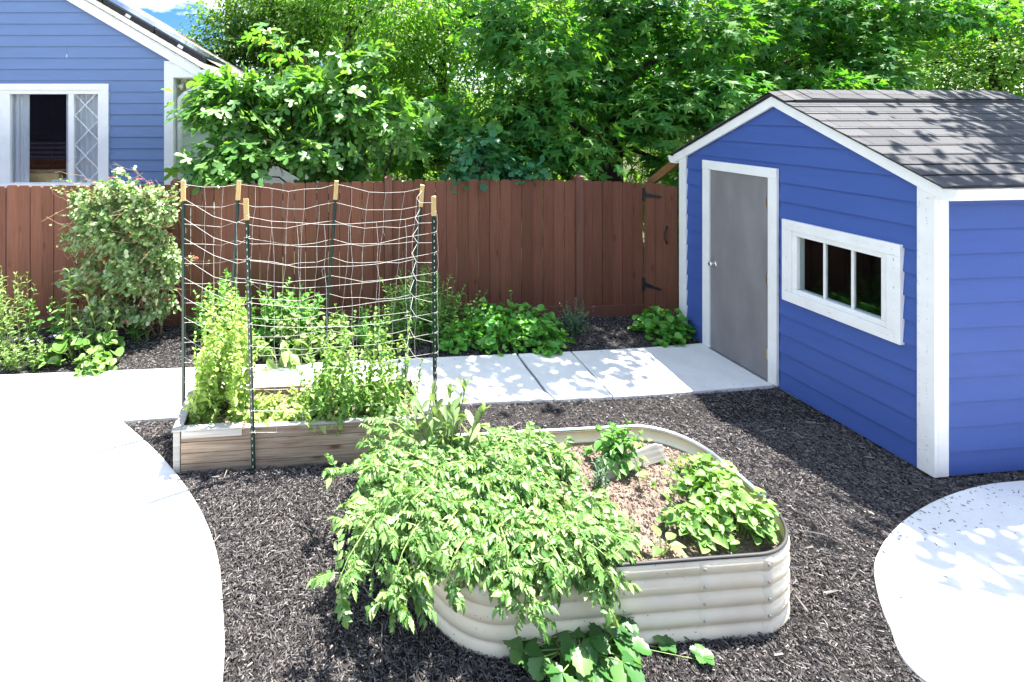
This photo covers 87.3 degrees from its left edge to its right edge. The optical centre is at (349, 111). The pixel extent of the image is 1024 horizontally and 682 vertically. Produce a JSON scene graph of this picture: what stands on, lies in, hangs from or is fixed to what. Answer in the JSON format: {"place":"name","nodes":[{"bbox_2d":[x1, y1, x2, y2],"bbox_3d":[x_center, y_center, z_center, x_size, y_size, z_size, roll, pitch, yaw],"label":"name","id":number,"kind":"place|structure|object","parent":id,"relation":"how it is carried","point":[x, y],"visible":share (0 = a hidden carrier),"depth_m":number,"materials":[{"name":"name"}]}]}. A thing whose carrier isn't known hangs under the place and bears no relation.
{"place":"outdoors","nodes":[
{"label":"outdoors","id":0,"kind":"place"},
{"bbox_2d":[51,178,65,181],"bbox_3d":[-4.667,1.141,8.260,0.310,0.082,0.200,0,0,0],"label":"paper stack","id":1,"kind":"object","parent":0,"point":[58,180],"visible":0.34,"depth_m":8.16,"materials":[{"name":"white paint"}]},
{"bbox_2d":[0,367,196,422],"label":"path","id":2,"kind":"structure","parent":0,"point":[136,396],"depth_m":4.89,"materials":[{"name":"concrete"}]},
{"bbox_2d":[0,381,223,681],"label":"patio","id":3,"kind":"structure","parent":0,"point":[109,568],"depth_m":3.05,"materials":[{"name":"concrete"}]},
{"bbox_2d":[0,0,263,187],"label":"house","id":4,"kind":"structure","parent":0,"point":[83,82],"depth_m":8.04,"materials":[{"name":"blue wood"}]},
{"bbox_2d":[30,169,65,181],"bbox_3d":[-5.043,1.076,8.380,0.680,0.213,0.279,0,0,0],"label":"storage basket","id":5,"kind":"object","parent":4,"relation":"on","point":[42,175],"visible":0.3,"depth_m":8.27,"materials":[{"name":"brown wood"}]},
{"bbox_2d":[0,84,108,187],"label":"window","id":6,"kind":"structure","parent":4,"relation":"in","point":[43,126],"depth_m":8.12,"materials":[{"name":"white paint"}]},
{"bbox_2d":[222,354,552,406],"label":"path","id":7,"kind":"structure","parent":0,"point":[504,379],"depth_m":5.10,"materials":[{"name":"concrete"}]},
{"bbox_2d":[264,121,699,309],"bbox_3d":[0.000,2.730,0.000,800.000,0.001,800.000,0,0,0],"label":"ground","id":8,"kind":"structure","parent":0,"point":[629,167],"depth_m":10.61,"materials":[{"name":"green plant"}]},
{"bbox_2d":[174,0,365,85],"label":"ash tree","id":9,"kind":"object","parent":8,"relation":"on","point":[229,30],"visible":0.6,"depth_m":15.97,"materials":[{"name":"green plant"}]},
{"bbox_2d":[223,0,338,144],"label":"woodland tree","id":10,"kind":"object","parent":8,"relation":"on","point":[286,45],"visible":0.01,"depth_m":20.83,"materials":[{"name":"green plant"}]},
{"bbox_2d":[162,22,441,284],"bbox_3d":[-0.606,0.731,7.178,3.882,3.959,1.894,0,0,0],"label":"fig tree","id":11,"kind":"object","parent":8,"relation":"on","point":[335,123],"visible":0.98,"depth_m":6.93,"materials":[{"name":"green plant"}]},
{"bbox_2d":[264,134,375,219],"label":"white outbuilding","id":12,"kind":"structure","parent":8,"relation":"on","point":[287,177],"depth_m":12.94,"materials":[{"name":"paint"}]},
{"bbox_2d":[244,0,469,181],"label":"woodland tree","id":13,"kind":"object","parent":8,"relation":"on","point":[347,28],"visible":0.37,"depth_m":13.11,"materials":[{"name":"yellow plant"}]},
{"bbox_2d":[330,0,475,101],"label":"woodland tree","id":14,"kind":"object","parent":8,"relation":"on","point":[456,86],"visible":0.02,"depth_m":25.37,"materials":[{"name":"green plant"}]},
{"bbox_2d":[369,150,451,225],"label":"woodland shrub","id":15,"kind":"object","parent":8,"relation":"on","point":[398,176],"visible":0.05,"depth_m":11.44,"materials":[{"name":"green plant"}]},
{"bbox_2d":[352,0,570,184],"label":"woodland tree","id":16,"kind":"object","parent":8,"relation":"on","point":[445,55],"visible":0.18,"depth_m":14.42,"materials":[{"name":"green plant"}]},
{"bbox_2d":[401,132,532,210],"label":"woodland shrub","id":17,"kind":"object","parent":8,"relation":"on","point":[444,169],"visible":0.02,"depth_m":13.45,"materials":[{"name":"green plant"}]},
{"bbox_2d":[438,122,553,192],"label":"grape vine","id":18,"kind":"object","parent":8,"relation":"on","point":[459,171],"visible":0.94,"depth_m":6.78,"materials":[{"name":"green plant"}]},
{"bbox_2d":[397,0,597,142],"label":"woodland tree","id":19,"kind":"object","parent":8,"relation":"on","point":[519,82],"visible":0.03,"depth_m":18.74,"materials":[{"name":"green plant"}]},
{"bbox_2d":[463,0,646,141],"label":"woodland tree","id":20,"kind":"object","parent":8,"relation":"on","point":[551,21],"depth_m":23.91,"materials":[{"name":"green plant"}]},
{"bbox_2d":[358,0,781,202],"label":"sweetgum tree","id":21,"kind":"object","parent":8,"relation":"on","point":[628,107],"visible":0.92,"depth_m":7.49,"materials":[{"name":"green plant"}]},
{"bbox_2d":[521,157,641,234],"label":"woodland shrub","id":22,"kind":"object","parent":8,"relation":"on","point":[560,177],"visible":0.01,"depth_m":10.63,"materials":[{"name":"green plant"}]},
{"bbox_2d":[529,0,705,166],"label":"woodland tree","id":23,"kind":"object","parent":8,"relation":"on","point":[559,8],"depth_m":16.18,"materials":[{"name":"green plant"}]},
{"bbox_2d":[567,131,686,182],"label":"woodland shrub","id":24,"kind":"object","parent":8,"relation":"on","point":[638,160],"visible":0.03,"depth_m":13.83,"materials":[{"name":"green plant"}]},
{"bbox_2d":[624,132,701,246],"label":"woodland shrub","id":25,"kind":"object","parent":8,"relation":"on","point":[666,184],"depth_m":9.91,"materials":[{"name":"green plant"}]},
{"bbox_2d":[624,0,786,182],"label":"woodland tree","id":26,"kind":"object","parent":8,"relation":"on","point":[710,9],"visible":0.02,"depth_m":15.44,"materials":[{"name":"green plant"}]},
{"bbox_2d":[656,0,1023,97],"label":"sweetgum tree","id":27,"kind":"object","parent":8,"relation":"on","point":[837,28],"visible":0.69,"depth_m":9.30,"materials":[{"name":"green plant"}]},
{"bbox_2d":[742,0,1013,88],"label":"woodland tree","id":28,"kind":"object","parent":8,"relation":"on","point":[774,57],"visible":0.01,"depth_m":17.82,"materials":[{"name":"green plant"}]},
{"bbox_2d":[779,0,1023,95],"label":"woodland tree","id":29,"kind":"object","parent":8,"relation":"on","point":[951,44],"visible":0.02,"depth_m":14.46,"materials":[{"name":"green plant"}]},
{"bbox_2d":[869,0,1023,99],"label":"woodland tree","id":30,"kind":"object","parent":8,"relation":"on","point":[995,73],"visible":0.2,"depth_m":12.37,"materials":[{"name":"green plant"}]},
{"bbox_2d":[907,1,1023,99],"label":"woodland tree","id":31,"kind":"object","parent":8,"relation":"on","point":[1012,86],"visible":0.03,"depth_m":14.87,"materials":[{"name":"green plant"}]},
{"bbox_2d":[0,313,1023,681],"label":"mulch bed","id":32,"kind":"object","parent":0,"point":[724,417],"visible":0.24,"depth_m":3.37,"materials":[{"name":"black wood"}]},
{"bbox_2d":[0,265,42,357],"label":"aster clump","id":33,"kind":"object","parent":32,"relation":"on","point":[2,325],"visible":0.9,"depth_m":5.65,"materials":[{"name":"green plant"}]},
{"bbox_2d":[0,331,82,371],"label":"phlox","id":34,"kind":"object","parent":32,"relation":"on","point":[7,361],"visible":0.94,"depth_m":5.31,"materials":[{"name":"green plant"}]},
{"bbox_2d":[23,296,72,342],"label":"shade seedlings","id":35,"kind":"object","parent":32,"relation":"on","point":[54,328],"visible":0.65,"depth_m":6.02,"materials":[{"name":"green plant"}]},
{"bbox_2d":[50,268,84,356],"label":"coneflower","id":36,"kind":"object","parent":32,"relation":"on","point":[66,322],"visible":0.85,"depth_m":5.58,"materials":[{"name":"green plant"}]},
{"bbox_2d":[36,326,124,367],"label":"squash plant","id":37,"kind":"object","parent":32,"relation":"on","point":[61,346],"visible":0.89,"depth_m":5.48,"materials":[{"name":"green plant"}]},
{"bbox_2d":[72,349,116,377],"bbox_3d":[-2.683,2.595,5.286,0.449,0.213,0.392,0,0,42],"label":"sweet potato","id":38,"kind":"object","parent":32,"relation":"on","point":[84,362],"visible":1,"depth_m":5.24,"materials":[{"name":"green plant"}]},
{"bbox_2d":[76,293,118,356],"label":"coneflower","id":39,"kind":"object","parent":32,"relation":"on","point":[100,330],"visible":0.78,"depth_m":5.62,"materials":[{"name":"green plant"}]},
{"bbox_2d":[124,313,156,341],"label":"shade seedlings","id":40,"kind":"object","parent":32,"relation":"on","point":[133,332],"visible":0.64,"depth_m":5.97,"materials":[{"name":"green plant"}]},
{"bbox_2d":[181,180,185,404],"bbox_3d":[-1.404,1.665,4.289,0.039,2.170,0.043,0,0,0],"label":"trellis post","id":41,"kind":"object","parent":32,"relation":"on","point":[183,191],"visible":0.9,"depth_m":4.29,"materials":[{"name":"green metal"}]},
{"bbox_2d":[179,267,251,346],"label":"bee balm bush","id":42,"kind":"object","parent":32,"relation":"on","point":[221,294],"visible":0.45,"depth_m":5.91,"materials":[{"name":"green plant"}]},
{"bbox_2d":[227,180,240,355],"bbox_3d":[-1.037,1.678,4.475,0.162,2.146,0.028,0,0,-3],"label":"trellis post","id":43,"kind":"object","parent":32,"relation":"on","point":[238,188],"visible":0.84,"depth_m":4.47,"materials":[{"name":"green metal"}]},
{"bbox_2d":[243,198,255,473],"bbox_3d":[-0.748,1.698,3.799,0.091,2.105,0.026,0,0,0],"label":"trellis post","id":44,"kind":"object","parent":32,"relation":"on","point":[249,314],"visible":0.98,"depth_m":3.79,"materials":[{"name":"green metal"}]},
{"bbox_2d":[184,184,438,432],"bbox_3d":[-0.346,1.548,4.184,2.082,1.865,0.727,0,0,-6],"label":"trellis netting","id":45,"kind":"object","parent":44,"relation":"attached to","point":[300,280],"visible":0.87,"depth_m":4.21,"materials":[{"name":"beige fabric"}]},
{"bbox_2d":[223,276,325,346],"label":"bee balm bush","id":46,"kind":"object","parent":32,"relation":"on","point":[264,332],"visible":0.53,"depth_m":5.88,"materials":[{"name":"green plant"}]},
{"bbox_2d":[258,339,309,372],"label":"hosta","id":47,"kind":"object","parent":32,"relation":"on","point":[284,360],"visible":0.87,"depth_m":5.33,"materials":[{"name":"green plant"}]},
{"bbox_2d":[172,376,431,473],"bbox_3d":[-0.361,2.538,4.171,1.982,0.345,0.618,0,0,-5],"label":"wooden planter","id":48,"kind":"object","parent":32,"relation":"on","point":[222,443],"visible":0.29,"depth_m":3.87,"materials":[{"name":"brown wood"}]},
{"bbox_2d":[183,282,263,424],"bbox_3d":[-1.004,1.949,4.141,0.577,1.069,0.721,0,0,0],"label":"pea vine","id":49,"kind":"object","parent":48,"relation":"on","point":[211,392],"visible":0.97,"depth_m":3.99,"materials":[{"name":"green plant"}]},
{"bbox_2d":[230,380,326,432],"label":"pea vine","id":50,"kind":"object","parent":48,"relation":"on","point":[274,407],"visible":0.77,"depth_m":4.02,"materials":[{"name":"green plant"}]},
{"bbox_2d":[283,320,378,435],"bbox_3d":[-0.138,2.071,4.100,0.735,0.836,0.595,0,0,0],"label":"pea vine","id":51,"kind":"object","parent":48,"relation":"on","point":[345,397],"visible":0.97,"depth_m":3.96,"materials":[{"name":"green plant"}]},
{"bbox_2d":[345,305,423,431],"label":"pea vine","id":52,"kind":"object","parent":48,"relation":"on","point":[391,396],"visible":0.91,"depth_m":4.09,"materials":[{"name":"green plant"}]},
{"bbox_2d":[244,310,359,359],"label":"sunlit bush","id":53,"kind":"object","parent":32,"relation":"on","point":[282,330],"visible":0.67,"depth_m":5.63,"materials":[{"name":"green plant"}]},
{"bbox_2d":[0,174,644,328],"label":"fence","id":54,"kind":"object","parent":32,"relation":"on","point":[582,239],"visible":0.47,"depth_m":6.57,"materials":[{"name":"brown wood"}]},
{"bbox_2d":[41,157,209,338],"bbox_3d":[-2.603,1.679,6.084,1.950,2.330,1.039,0,0,0],"label":"honeysuckle vine","id":55,"kind":"object","parent":54,"relation":"attached to","point":[130,257],"visible":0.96,"depth_m":5.93,"materials":[{"name":"green plant"}]},
{"bbox_2d":[642,182,678,317],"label":"garden gate","id":56,"kind":"structure","parent":54,"relation":"attached to","point":[660,277],"depth_m":6.53,"materials":[{"name":"brown wood"}]},
{"bbox_2d":[322,180,338,371],"bbox_3d":[-0.192,1.685,4.559,0.180,2.133,0.026,0,0,0],"label":"trellis post","id":57,"kind":"object","parent":32,"relation":"on","point":[335,196],"visible":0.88,"depth_m":4.55,"materials":[{"name":"green metal"}]},
{"bbox_2d":[329,303,402,352],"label":"sunlit bush","id":58,"kind":"object","parent":32,"relation":"on","point":[363,328],"visible":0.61,"depth_m":5.78,"materials":[{"name":"green plant"}]},
{"bbox_2d":[404,184,424,377],"bbox_3d":[0.568,1.706,4.619,0.212,2.090,0.026,0,0,0],"label":"trellis post","id":59,"kind":"object","parent":32,"relation":"on","point":[421,196],"visible":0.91,"depth_m":4.61,"materials":[{"name":"green metal"}]},
{"bbox_2d":[380,261,465,346],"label":"goldenrod bush","id":60,"kind":"object","parent":32,"relation":"on","point":[418,327],"visible":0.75,"depth_m":5.94,"materials":[{"name":"green plant"}]},
{"bbox_2d":[431,196,436,420],"bbox_3d":[0.671,1.711,4.049,0.050,2.078,0.026,0,0,0],"label":"trellis post","id":61,"kind":"object","parent":32,"relation":"on","point":[433,205],"visible":0.8,"depth_m":4.04,"materials":[{"name":"green metal"}]},
{"bbox_2d":[425,287,486,331],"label":"mint sprigs","id":62,"kind":"object","parent":32,"relation":"on","point":[461,312],"visible":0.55,"depth_m":6.16,"materials":[{"name":"green plant"}]},
{"bbox_2d":[436,290,576,356],"bbox_3d":[1.784,2.435,6.015,1.628,0.534,1.046,0,0,0],"label":"violet patch","id":63,"kind":"object","parent":32,"relation":"on","point":[535,329],"visible":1,"depth_m":5.83,"materials":[{"name":"green plant"}]},
{"bbox_2d":[552,298,594,335],"bbox_3d":[2.700,2.495,6.159,0.440,0.411,0.450,0,0,34],"label":"catmint","id":64,"kind":"object","parent":32,"relation":"on","point":[574,326],"visible":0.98,"depth_m":6.16,"materials":[{"name":"green plant"}]},
{"bbox_2d":[407,424,789,658],"bbox_3d":[1.405,2.490,3.103,2.094,0.449,1.098,0,0,-5],"label":"metal planter","id":65,"kind":"object","parent":32,"relation":"on","point":[721,591],"visible":0.39,"depth_m":2.61,"materials":[{"name":"beige metal"}]},
{"bbox_2d":[306,402,482,634],"bbox_3d":[0.276,2.313,3.091,0.988,0.566,1.487,0,0,0],"label":"tomato plant","id":66,"kind":"object","parent":65,"relation":"on","point":[399,490],"visible":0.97,"depth_m":2.75,"materials":[{"name":"green plant"}]},
{"bbox_2d":[402,378,490,459],"bbox_3d":[0.632,2.075,3.404,0.568,0.573,0.341,0,0,0],"label":"broad bean","id":67,"kind":"object","parent":65,"relation":"on","point":[445,428],"visible":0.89,"depth_m":3.40,"materials":[{"name":"green plant"}]},
{"bbox_2d":[417,423,564,524],"bbox_3d":[0.869,2.268,3.214,0.877,0.322,0.979,0,0,-33],"label":"tomato plant","id":68,"kind":"object","parent":65,"relation":"on","point":[481,484],"visible":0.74,"depth_m":3.08,"materials":[{"name":"green plant"}]},
{"bbox_2d":[416,502,571,645],"bbox_3d":[0.736,2.308,2.626,0.794,0.332,0.632,0,0,0],"label":"tomato plant","id":69,"kind":"object","parent":65,"relation":"on","point":[471,550],"visible":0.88,"depth_m":2.52,"materials":[{"name":"green plant"}]},
{"bbox_2d":[468,421,588,510],"bbox_3d":[1.126,2.297,3.311,0.770,0.309,0.801,0,0,0],"label":"tomato plant","id":70,"kind":"object","parent":65,"relation":"on","point":[545,452],"visible":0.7,"depth_m":3.25,"materials":[{"name":"green plant"}]},
{"bbox_2d":[470,474,641,629],"bbox_3d":[1.151,2.269,2.693,1.028,0.384,0.686,0,0,-14],"label":"tomato plant","id":71,"kind":"object","parent":65,"relation":"on","point":[578,564],"visible":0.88,"depth_m":2.55,"materials":[{"name":"green plant"}]},
{"bbox_2d":[536,496,640,569],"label":"tomato plant","id":72,"kind":"object","parent":65,"relation":"on","point":[612,545],"visible":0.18,"depth_m":2.76,"materials":[{"name":"green plant"}]},
{"bbox_2d":[583,417,643,478],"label":"pepper plant","id":73,"kind":"object","parent":65,"relation":"on","point":[612,446],"visible":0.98,"depth_m":3.34,"materials":[{"name":"green plant"}]},
{"bbox_2d":[594,443,664,482],"bbox_3d":[1.835,2.303,3.342,0.625,0.111,0.044,0,0,-23],"label":"divider board","id":74,"kind":"object","parent":65,"relation":"on","point":[653,453],"visible":0.64,"depth_m":3.40,"materials":[{"name":"beige wood"}]},
{"bbox_2d":[624,442,648,461],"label":"seedling","id":75,"kind":"object","parent":65,"relation":"on","point":[636,445],"visible":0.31,"depth_m":3.46,"materials":[{"name":"green plant"}]},
{"bbox_2d":[632,437,651,448],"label":"seedling","id":76,"kind":"object","parent":65,"relation":"on","point":[642,439],"visible":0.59,"depth_m":3.54,"materials":[{"name":"green plant"}]},
{"bbox_2d":[640,525,686,557],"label":"seedling","id":77,"kind":"object","parent":65,"relation":"on","point":[676,546],"visible":1,"depth_m":2.71,"materials":[{"name":"green plant"}]},
{"bbox_2d":[626,440,780,553],"bbox_3d":[2.082,2.239,3.032,0.710,0.245,0.751,0,0,0],"label":"bean patch","id":78,"kind":"object","parent":65,"relation":"on","point":[724,496],"visible":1,"depth_m":2.86,"materials":[{"name":"green plant"}]},
{"bbox_2d":[502,615,714,681],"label":"plant","id":79,"kind":"object","parent":32,"relation":"on","point":[587,659],"visible":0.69,"depth_m":2.41,"materials":[{"name":"green plant"}]},
{"bbox_2d":[628,305,695,347],"bbox_3d":[3.782,2.525,6.047,0.814,0.352,0.630,0,0,0],"label":"violet patch","id":80,"kind":"object","parent":32,"relation":"on","point":[676,328],"visible":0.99,"depth_m":5.97,"materials":[{"name":"green plant"}]},
{"bbox_2d":[668,89,1023,477],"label":"garden shed","id":81,"kind":"structure","parent":32,"relation":"on","point":[853,260],"depth_m":4.30,"materials":[{"name":"blue paint"}]},
{"bbox_2d":[647,161,678,183],"bbox_3d":[4.060,1.110,6.539,0.074,1.170,0.513,0,0,-20],"label":"timber brace","id":82,"kind":"object","parent":81,"relation":"attached to","point":[662,172],"visible":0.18,"depth_m":6.55,"materials":[{"name":"brown wood"}]},
{"bbox_2d":[708,169,767,379],"bbox_3d":[4.067,1.655,5.378,0.072,2.000,0.730,0,0,-6],"label":"door","id":83,"kind":"structure","parent":81,"relation":"in","point":[738,263],"depth_m":5.36,"materials":[{"name":"grey metal"}]},
{"bbox_2d":[782,219,904,344],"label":"window","id":84,"kind":"structure","parent":81,"relation":"in","point":[844,277],"depth_m":4.65,"materials":[{"name":"white paint"}]},
{"bbox_2d":[518,352,611,401],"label":"path","id":85,"kind":"structure","parent":0,"point":[565,376],"depth_m":5.10,"materials":[{"name":"concrete"}]},
{"bbox_2d":[122,0,1023,106],"label":"sky","id":86,"kind":"structure","parent":0,"point":[166,11],"materials":[{"name":"blue"}]},
{"bbox_2d":[590,453,609,493],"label":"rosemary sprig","id":87,"kind":"object","parent":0,"point":[598,479],"visible":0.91,"depth_m":3.14,"materials":[{"name":"green plant"}]},
{"bbox_2d":[572,343,777,399],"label":"path","id":88,"kind":"structure","parent":0,"point":[688,369],"depth_m":5.20,"materials":[{"name":"concrete"}]},
{"bbox_2d":[874,481,1023,681],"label":"patio","id":89,"kind":"structure","parent":0,"point":[974,597],"depth_m":2.86,"materials":[{"name":"concrete"}]}
]}

